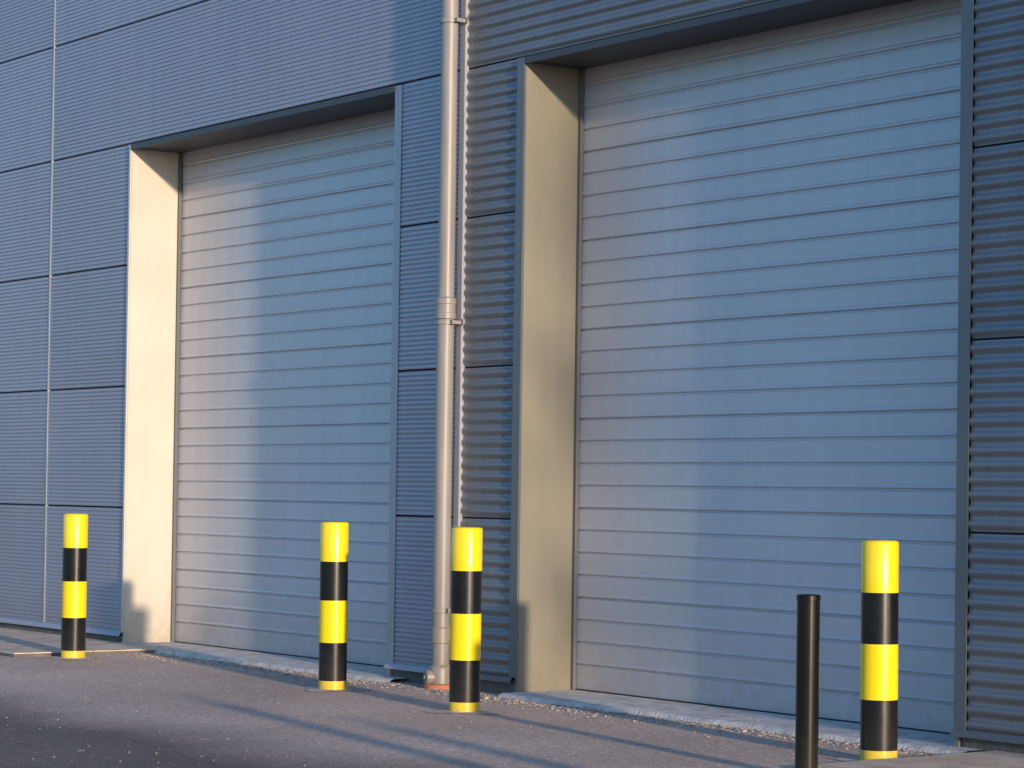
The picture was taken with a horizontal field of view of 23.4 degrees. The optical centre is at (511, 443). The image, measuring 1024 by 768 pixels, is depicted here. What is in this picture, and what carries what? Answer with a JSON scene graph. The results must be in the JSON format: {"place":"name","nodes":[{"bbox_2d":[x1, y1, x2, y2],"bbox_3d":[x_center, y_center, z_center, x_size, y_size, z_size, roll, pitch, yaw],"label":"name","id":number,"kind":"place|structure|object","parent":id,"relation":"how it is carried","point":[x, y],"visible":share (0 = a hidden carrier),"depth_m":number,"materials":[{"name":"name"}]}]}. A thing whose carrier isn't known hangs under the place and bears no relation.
{"place":"outdoors","nodes":[
{"label":"outdoors","id":0,"kind":"place"},
{"bbox_2d":[0,627,170,656],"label":"pavement","id":1,"kind":"structure","parent":0,"point":[18,643],"depth_m":19.79,"materials":[{"name":"concrete"}]},
{"bbox_2d":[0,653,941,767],"bbox_3d":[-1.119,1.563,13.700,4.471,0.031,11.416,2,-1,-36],"label":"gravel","id":2,"kind":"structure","parent":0,"point":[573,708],"depth_m":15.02,"materials":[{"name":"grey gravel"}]},
{"bbox_2d":[0,653,964,767],"bbox_3d":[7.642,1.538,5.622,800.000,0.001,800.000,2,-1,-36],"label":"ground","id":3,"kind":"structure","parent":0,"point":[280,733],"depth_m":13.60,"materials":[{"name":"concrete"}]},
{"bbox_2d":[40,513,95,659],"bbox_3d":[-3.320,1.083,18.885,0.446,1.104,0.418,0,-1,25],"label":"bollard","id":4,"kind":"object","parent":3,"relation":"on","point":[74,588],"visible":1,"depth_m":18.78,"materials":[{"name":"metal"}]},
{"bbox_2d":[131,642,404,682],"bbox_3d":[-1.682,1.647,18.836,1.045,0.034,4.159,2,-1,-36],"label":"threshold","id":5,"kind":"object","parent":3,"relation":"on","point":[311,665],"visible":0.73,"depth_m":18.67,"materials":[{"name":"concrete"}]},
{"bbox_2d":[306,522,371,691],"bbox_3d":[-1.193,1.064,16.287,0.464,1.104,0.453,1,-1,-36],"label":"bollard","id":6,"kind":"object","parent":3,"relation":"on","point":[333,600],"visible":1,"depth_m":16.19,"materials":[{"name":"metal"}]},
{"bbox_2d":[425,527,500,713],"bbox_3d":[-0.287,1.047,14.754,0.452,1.104,0.475,2,-1,-36],"label":"bollard","id":7,"kind":"object","parent":3,"relation":"on","point":[465,617],"visible":1,"depth_m":14.70,"materials":[{"name":"metal"}]},
{"bbox_2d":[0,0,1023,729],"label":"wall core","id":8,"kind":"object","parent":3,"relation":"on","point":[512,364],"visible":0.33,"depth_m":15.93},
{"bbox_2d":[0,0,460,667],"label":"cladding fine","id":9,"kind":"object","parent":8,"relation":"attached to","point":[170,70],"visible":0.93,"depth_m":20.61,"materials":[{"name":"metal"}]},
{"bbox_2d":[43,0,469,622],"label":"joint trim","id":10,"kind":"structure","parent":9,"relation":"attached to","point":[459,380],"depth_m":16.55,"materials":[{"name":"metal"}]},
{"bbox_2d":[121,85,402,675],"bbox_3d":[-1.763,-0.408,18.917,0.574,4.132,4.023,2,-1,-36],"label":"door surround","id":11,"kind":"object","parent":8,"relation":"attached to","point":[149,397],"visible":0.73,"depth_m":20.42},
{"bbox_2d":[170,153,182,641],"bbox_3d":[-1.642,-0.398,19.039,0.026,4.080,3.910,2,-1,-36],"label":"sectional door guide rail","id":12,"kind":"object","parent":11,"relation":"attached to","point":[176,401],"visible":0.52,"depth_m":20.59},
{"bbox_2d":[175,109,394,665],"bbox_3d":[-1.616,-0.462,19.058,0.033,4.190,3.906,2,-1,-36],"label":"sectional door","id":13,"kind":"structure","parent":11,"relation":"attached to","point":[285,347],"depth_m":19.24,"materials":[{"name":"grey paint"}]},
{"bbox_2d":[174,641,383,666],"bbox_3d":[-1.650,1.635,19.015,0.042,0.018,3.838,2,-1,-36],"label":"sectional door bottom seal","id":14,"kind":"object","parent":13,"relation":"attached to","point":[273,653],"visible":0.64,"depth_m":19.32,"materials":[{"name":"black rubber"}]},
{"bbox_2d":[423,0,467,689],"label":"drainpipe","id":15,"kind":"object","parent":8,"relation":"attached to","point":[436,675],"visible":0.88,"depth_m":16.49,"materials":[{"name":"grey metal"}]},
{"bbox_2d":[509,0,973,746],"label":"door surround wide","id":16,"kind":"object","parent":8,"relation":"attached to","point":[543,376],"depth_m":16.03,"materials":[{"name":"metal"}]},
{"bbox_2d":[570,69,584,689],"bbox_3d":[1.552,-0.436,14.707,0.026,4.080,3.815,2,-1,-36],"label":"sectional door wide guide rail","id":17,"kind":"object","parent":16,"relation":"attached to","point":[577,381],"visible":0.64,"depth_m":16.22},
{"bbox_2d":[576,0,960,732],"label":"roller shutter door","id":18,"kind":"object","parent":16,"relation":"attached to","point":[768,366],"visible":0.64,"depth_m":14.76,"materials":[{"name":"grey paint"}]},
{"bbox_2d":[576,689,949,733],"bbox_3d":[1.544,1.597,14.683,0.042,0.018,3.743,2,-1,-36],"label":"sectional door wide bottom seal","id":19,"kind":"object","parent":18,"relation":"attached to","point":[751,710],"visible":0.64,"depth_m":14.88,"materials":[{"name":"black rubber"}]},
{"bbox_2d":[460,0,1023,735],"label":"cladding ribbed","id":20,"kind":"object","parent":8,"relation":"attached to","point":[500,30],"visible":0.95,"depth_m":12.86,"materials":[{"name":"metal"}]},
{"bbox_2d":[0,622,1023,753],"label":"plinth","id":21,"kind":"structure","parent":3,"relation":"on","point":[503,687],"depth_m":16.23,"materials":[{"name":"concrete"}]},
{"bbox_2d":[0,618,1023,744],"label":"drip flashing","id":22,"kind":"object","parent":21,"relation":"on","point":[997,737],"visible":0.74,"depth_m":16.17,"materials":[{"name":"metal"}]},
{"bbox_2d":[498,690,982,753],"bbox_3d":[1.500,1.610,14.526,1.039,0.034,4.014,2,-1,-36],"label":"concrete threshold","id":23,"kind":"object","parent":3,"relation":"on","point":[924,741],"visible":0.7,"depth_m":14.45,"materials":[{"name":"concrete"}]},
{"bbox_2d":[795,594,820,767],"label":"black metal post","id":24,"kind":"object","parent":3,"relation":"on","point":[807,682],"visible":1,"depth_m":11.54,"materials":[{"name":"black metal"}]},
{"bbox_2d":[829,540,898,760],"bbox_3d":[1.842,1.032,12.356,0.447,1.104,0.461,2,-2,-36],"label":"bollard","id":25,"kind":"object","parent":3,"relation":"on","point":[879,652],"visible":0.97,"depth_m":12.25,"materials":[{"name":"metal"}]},
{"bbox_2d":[818,750,1023,767],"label":"pavement","id":26,"kind":"structure","parent":0,"point":[994,759],"depth_m":12.04,"materials":[{"name":"concrete"}]}
]}

